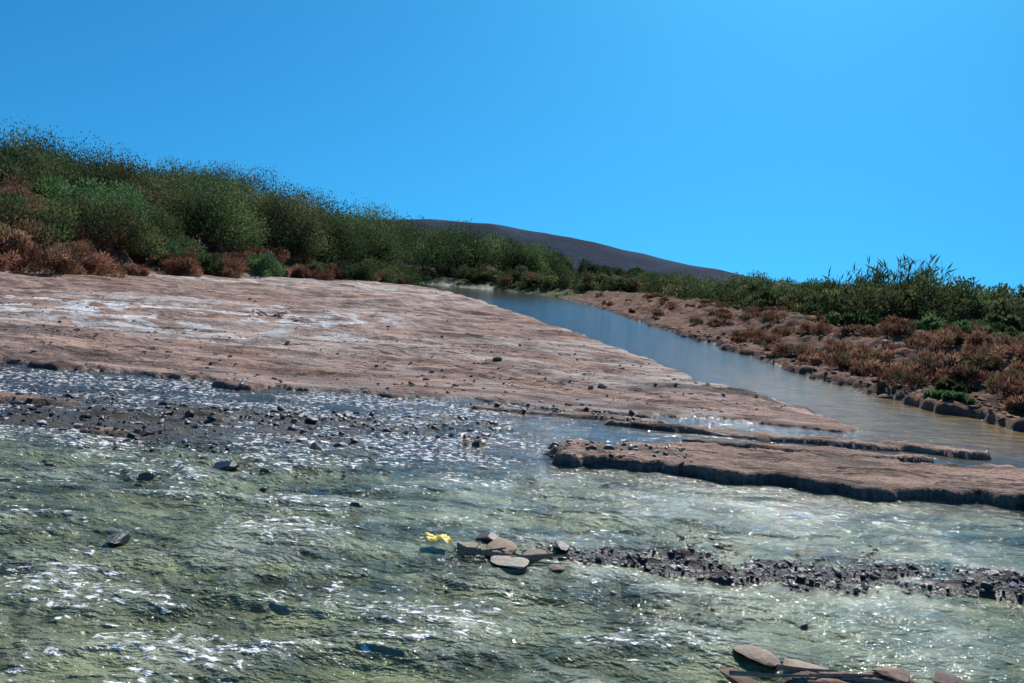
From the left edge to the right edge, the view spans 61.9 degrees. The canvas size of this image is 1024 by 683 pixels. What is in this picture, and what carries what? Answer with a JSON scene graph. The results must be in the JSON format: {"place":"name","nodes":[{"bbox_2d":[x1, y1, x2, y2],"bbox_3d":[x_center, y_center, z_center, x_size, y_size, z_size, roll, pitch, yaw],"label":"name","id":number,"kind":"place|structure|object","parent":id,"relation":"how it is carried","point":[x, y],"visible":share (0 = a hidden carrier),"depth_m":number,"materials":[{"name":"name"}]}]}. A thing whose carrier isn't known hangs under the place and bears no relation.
{"place":"outdoors","nodes":[
{"label":"outdoors","id":0,"kind":"place"},
{"bbox_2d":[252,309,285,316],"bbox_3d":[-6.863,-0.731,24.061,1.053,0.329,0.541,5,4,0],"label":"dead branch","id":1,"kind":"object","parent":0,"point":[277,315],"visible":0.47,"depth_m":24.08,"materials":[{"name":"grey wood"}]},
{"bbox_2d":[0,282,1023,682],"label":"water","id":2,"kind":"structure","parent":0,"point":[254,584],"depth_m":6.25,"materials":[{"name":"liquid"}]},
{"bbox_2d":[106,532,130,544],"bbox_3d":[-2.725,1.365,5.899,0.132,0.085,0.226,5,4,0],"label":"boulder","id":3,"kind":"object","parent":2,"relation":"on","point":[121,538],"visible":1,"depth_m":5.86,"materials":[{"name":"stone"}]},
{"bbox_2d":[138,472,155,480],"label":"boulder","id":4,"kind":"object","parent":2,"relation":"on","point":[146,476],"visible":0.89,"depth_m":7.50,"materials":[{"name":"stone"}]},
{"bbox_2d":[214,461,239,470],"bbox_3d":[-2.712,1.186,8.067,0.252,0.122,0.252,5,4,0],"label":"boulder","id":5,"kind":"object","parent":2,"relation":"on","point":[226,465],"visible":0.8,"depth_m":8.02,"materials":[{"name":"stone"}]},
{"bbox_2d":[310,442,324,450],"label":"boulder","id":6,"kind":"object","parent":2,"relation":"on","point":[315,446],"visible":0.84,"depth_m":9.18,"materials":[{"name":"stone"}]},
{"bbox_2d":[350,501,362,506],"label":"boulder","id":7,"kind":"object","parent":2,"relation":"in","point":[357,503],"visible":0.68,"depth_m":7.10,"materials":[{"name":"stone"}]},
{"bbox_2d":[425,532,450,541],"bbox_3d":[-0.548,1.448,6.325,0.200,0.044,0.118,5,4,0],"label":"plastic wrapper","id":8,"kind":"object","parent":2,"relation":"on","point":[432,537],"visible":1,"depth_m":6.32,"materials":[{"name":"yellow plastic"}]},
{"bbox_2d":[457,542,477,550],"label":"boulder","id":9,"kind":"object","parent":2,"relation":"in","point":[471,544],"visible":0.72,"depth_m":6.25,"materials":[{"name":"grey stone"}]},
{"bbox_2d":[476,531,498,540],"bbox_3d":[-0.163,1.501,6.534,0.158,0.074,0.256,0,6,-43],"label":"boulder","id":10,"kind":"object","parent":2,"relation":"on","point":[487,536],"visible":0.72,"depth_m":6.50,"materials":[{"name":"stone"}]},
{"bbox_2d":[481,537,517,553],"bbox_3d":[-0.092,1.517,6.292,0.266,0.081,0.369,5,4,0],"label":"boulder","id":11,"kind":"object","parent":2,"relation":"in","point":[509,545],"visible":0.78,"depth_m":6.25,"materials":[{"name":"brown stone"}]},
{"bbox_2d":[491,555,528,568],"bbox_3d":[-0.015,1.538,5.975,0.271,0.043,0.279,5,4,0],"label":"boulder","id":12,"kind":"object","parent":2,"relation":"on","point":[516,562],"visible":0.99,"depth_m":5.94,"materials":[{"name":"grey stone"}]},
{"bbox_2d":[457,546,572,559],"bbox_3d":[0.021,1.525,6.090,0.832,0.053,0.180,5,4,0],"label":"driftwood","id":13,"kind":"object","parent":2,"relation":"on","point":[486,552],"visible":0.94,"depth_m":6.08,"materials":[{"name":"brown wood"}]},
{"bbox_2d":[523,548,547,560],"bbox_3d":[0.167,1.544,6.165,0.189,0.058,0.219,5,4,0],"label":"boulder","id":14,"kind":"object","parent":2,"relation":"in","point":[533,551],"visible":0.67,"depth_m":6.19,"materials":[{"name":"brown stone"}]},
{"bbox_2d":[548,564,564,571],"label":"boulder","id":15,"kind":"object","parent":2,"relation":"on","point":[553,567],"visible":1,"depth_m":5.92,"materials":[{"name":"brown stone"}]},
{"bbox_2d":[718,667,754,682],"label":"boulder","id":16,"kind":"object","parent":2,"relation":"on","point":[736,679],"visible":0.82,"depth_m":4.48,"materials":[{"name":"brown stone"}]},
{"bbox_2d":[733,645,780,666],"bbox_3d":[1.373,1.758,4.789,0.155,0.046,0.283,1,5,-35],"label":"flat stone","id":17,"kind":"object","parent":2,"relation":"on","point":[762,656],"visible":0.98,"depth_m":4.75,"materials":[{"name":"brown stone"}]},
{"bbox_2d":[783,658,831,672],"bbox_3d":[1.635,1.780,4.583,0.217,0.056,0.402,1,6,-42],"label":"boulder","id":18,"kind":"object","parent":2,"relation":"in","point":[794,662],"visible":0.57,"depth_m":4.63,"materials":[{"name":"brown stone"}]},
{"bbox_2d":[932,671,964,682],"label":"boulder","id":19,"kind":"object","parent":2,"relation":"on","point":[940,677],"visible":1,"depth_m":4.63,"materials":[{"name":"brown stone"}]},
{"bbox_2d":[0,245,1023,682],"bbox_3d":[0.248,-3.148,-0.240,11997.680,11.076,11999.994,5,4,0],"label":"ground","id":20,"kind":"structure","parent":0,"point":[466,325],"depth_m":15.85,"materials":[{"name":"brown stone"}]},
{"bbox_2d":[32,172,153,233],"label":"tamarisk tree","id":21,"kind":"object","parent":20,"relation":"on","point":[98,192],"visible":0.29,"depth_m":57.40,"materials":[{"name":"green plant"}]},
{"bbox_2d":[56,147,183,213],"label":"tamarisk tree","id":22,"kind":"object","parent":20,"relation":"on","point":[149,193],"visible":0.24,"depth_m":69.16,"materials":[{"name":"green plant"}]},
{"bbox_2d":[140,237,183,265],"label":"green shrub","id":23,"kind":"object","parent":20,"relation":"on","point":[174,250],"visible":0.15,"depth_m":60.23,"materials":[{"name":"green plant"}]},
{"bbox_2d":[0,172,405,284],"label":"dry brush","id":24,"kind":"object","parent":20,"relation":"on","point":[82,256],"visible":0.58,"depth_m":49.90,"materials":[{"name":"brown plant"}]},
{"bbox_2d":[156,173,272,250],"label":"tamarisk tree","id":25,"kind":"object","parent":20,"relation":"on","point":[221,210],"visible":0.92,"depth_m":71.60,"materials":[{"name":"green plant"}]},
{"bbox_2d":[196,251,244,278],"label":"green shrub","id":26,"kind":"object","parent":20,"relation":"on","point":[211,266],"visible":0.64,"depth_m":65.20,"materials":[{"name":"green plant"}]},
{"bbox_2d":[245,251,285,276],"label":"green shrub","id":27,"kind":"object","parent":20,"relation":"on","point":[266,262],"visible":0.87,"depth_m":71.22,"materials":[{"name":"green plant"}]},
{"bbox_2d":[232,178,334,255],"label":"tamarisk tree","id":28,"kind":"object","parent":20,"relation":"on","point":[284,200],"visible":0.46,"depth_m":82.61,"materials":[{"name":"green plant"}]},
{"bbox_2d":[288,256,329,279],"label":"green shrub","id":29,"kind":"object","parent":20,"relation":"on","point":[315,265],"visible":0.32,"depth_m":79.38,"materials":[{"name":"green plant"}]},
{"bbox_2d":[0,118,657,292],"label":"riverside thicket","id":30,"kind":"object","parent":20,"relation":"on","point":[447,252],"visible":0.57,"depth_m":85.08,"materials":[{"name":"green plant"}]},
{"bbox_2d":[311,200,372,265],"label":"tamarisk tree","id":31,"kind":"object","parent":20,"relation":"on","point":[343,241],"visible":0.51,"depth_m":89.53,"materials":[{"name":"green plant"}]},
{"bbox_2d":[330,258,383,280],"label":"green shrub","id":32,"kind":"object","parent":20,"relation":"on","point":[363,270],"visible":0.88,"depth_m":87.31,"materials":[{"name":"green plant"}]},
{"bbox_2d":[344,202,411,266],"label":"tamarisk tree","id":33,"kind":"object","parent":20,"relation":"on","point":[379,245],"visible":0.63,"depth_m":100.19,"materials":[{"name":"green plant"}]},
{"bbox_2d":[356,255,402,283],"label":"green shrub","id":34,"kind":"object","parent":20,"relation":"on","point":[391,276],"visible":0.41,"depth_m":94.49,"materials":[{"name":"green plant"}]},
{"bbox_2d":[0,274,796,423],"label":"shelf gravel","id":35,"kind":"structure","parent":20,"relation":"on","point":[602,385],"depth_m":15.99,"materials":[{"name":"brown stone"}]},
{"bbox_2d":[385,262,431,286],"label":"green shrub","id":36,"kind":"object","parent":20,"relation":"on","point":[407,277],"visible":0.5,"depth_m":102.35,"materials":[{"name":"green plant"}]},
{"bbox_2d":[0,367,1023,666],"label":"river stones","id":37,"kind":"object","parent":20,"relation":"on","point":[580,557],"visible":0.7,"depth_m":8.47,"materials":[{"name":"grey stone"}]},
{"bbox_2d":[554,539,569,551],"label":"boulder","id":38,"kind":"object","parent":20,"relation":"on","point":[562,546],"visible":1,"depth_m":6.33,"materials":[{"name":"stone"}]},
{"bbox_2d":[595,292,1023,414],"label":"dry grass","id":39,"kind":"structure","parent":20,"relation":"on","point":[863,359],"depth_m":23.27,"materials":[{"name":"brown plant"}]},
{"bbox_2d":[598,304,1021,419],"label":"bank rubble","id":40,"kind":"object","parent":20,"relation":"on","point":[880,384],"visible":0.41,"depth_m":20.15,"materials":[{"name":"brown stone"}]},
{"bbox_2d":[729,664,898,682],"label":"driftwood","id":41,"kind":"object","parent":20,"relation":"on","point":[849,677],"visible":1,"depth_m":4.45,"materials":[{"name":"brown wood"}]},
{"bbox_2d":[613,267,1023,331],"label":"bank bushes","id":42,"kind":"object","parent":20,"relation":"on","point":[948,302],"visible":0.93,"depth_m":39.69,"materials":[{"name":"green plant"}]},
{"bbox_2d":[822,267,880,296],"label":"reed clump","id":43,"kind":"object","parent":20,"relation":"on","point":[833,284],"visible":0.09,"depth_m":45.86,"materials":[{"name":"green plant"}]},
{"bbox_2d":[824,310,879,326],"bbox_3d":[13.149,-0.796,33.081,1.992,0.765,2.468,6,5,20],"label":"shrub","id":44,"kind":"object","parent":20,"relation":"on","point":[834,317],"visible":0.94,"depth_m":32.50,"materials":[{"name":"green plant"}]},
{"bbox_2d":[852,254,896,290],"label":"reed clump","id":45,"kind":"object","parent":20,"relation":"on","point":[882,275],"visible":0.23,"depth_m":48.59,"materials":[{"name":"green plant"}]},
{"bbox_2d":[872,667,909,681],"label":"boulder","id":46,"kind":"object","parent":20,"relation":"on","point":[899,674],"visible":1,"depth_m":4.51,"materials":[{"name":"brown stone"}]},
{"bbox_2d":[894,252,956,298],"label":"reed clump","id":47,"kind":"object","parent":20,"relation":"on","point":[908,269],"visible":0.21,"depth_m":49.68,"materials":[{"name":"green plant"}]},
{"bbox_2d":[923,389,976,404],"bbox_3d":[8.828,1.142,17.252,1.017,0.358,0.683,7,5,33],"label":"shrub","id":48,"kind":"object","parent":20,"relation":"on","point":[959,396],"visible":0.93,"depth_m":17.10,"materials":[{"name":"green plant"}]},
{"bbox_2d":[915,313,987,332],"bbox_3d":[15.539,-0.476,29.921,2.503,0.905,2.655,5,4,0],"label":"shrub","id":49,"kind":"object","parent":20,"relation":"on","point":[931,323],"visible":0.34,"depth_m":29.79,"materials":[{"name":"green plant"}]},
{"bbox_2d":[933,378,979,392],"bbox_3d":[9.559,0.991,18.468,0.878,0.390,0.933,5,4,0],"label":"shrub","id":50,"kind":"object","parent":20,"relation":"on","point":[947,384],"visible":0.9,"depth_m":18.42,"materials":[{"name":"green plant"}]},
{"bbox_2d":[942,358,987,369],"bbox_3d":[10.560,0.535,19.922,0.950,0.430,1.126,8,5,36],"label":"shrub","id":51,"kind":"object","parent":20,"relation":"on","point":[964,362],"visible":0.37,"depth_m":19.71,"materials":[{"name":"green plant"}]},
{"bbox_2d":[959,324,1023,337],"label":"shrub","id":52,"kind":"object","parent":20,"relation":"on","point":[1003,329],"visible":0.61,"depth_m":24.93,"materials":[{"name":"green plant"}]},
{"bbox_2d":[969,313,1023,333],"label":"shrub","id":53,"kind":"object","parent":20,"relation":"on","point":[996,321],"visible":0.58,"depth_m":31.09,"materials":[{"name":"green plant"}]},
{"bbox_2d":[1013,282,1023,329],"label":"tree","id":54,"kind":"object","parent":20,"relation":"on","point":[1021,288],"visible":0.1,"depth_m":40.11,"materials":[{"name":"green plant"}]},
{"bbox_2d":[0,0,1023,292],"label":"sky","id":55,"kind":"structure","parent":0,"point":[799,140],"materials":[{"name":"blue"}]},
{"bbox_2d":[371,219,748,284],"bbox_3d":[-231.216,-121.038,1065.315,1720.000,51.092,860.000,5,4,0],"label":"hill","id":56,"kind":"structure","parent":0,"point":[575,250],"depth_m":747.04,"materials":[{"name":"brown soil"}]}
]}

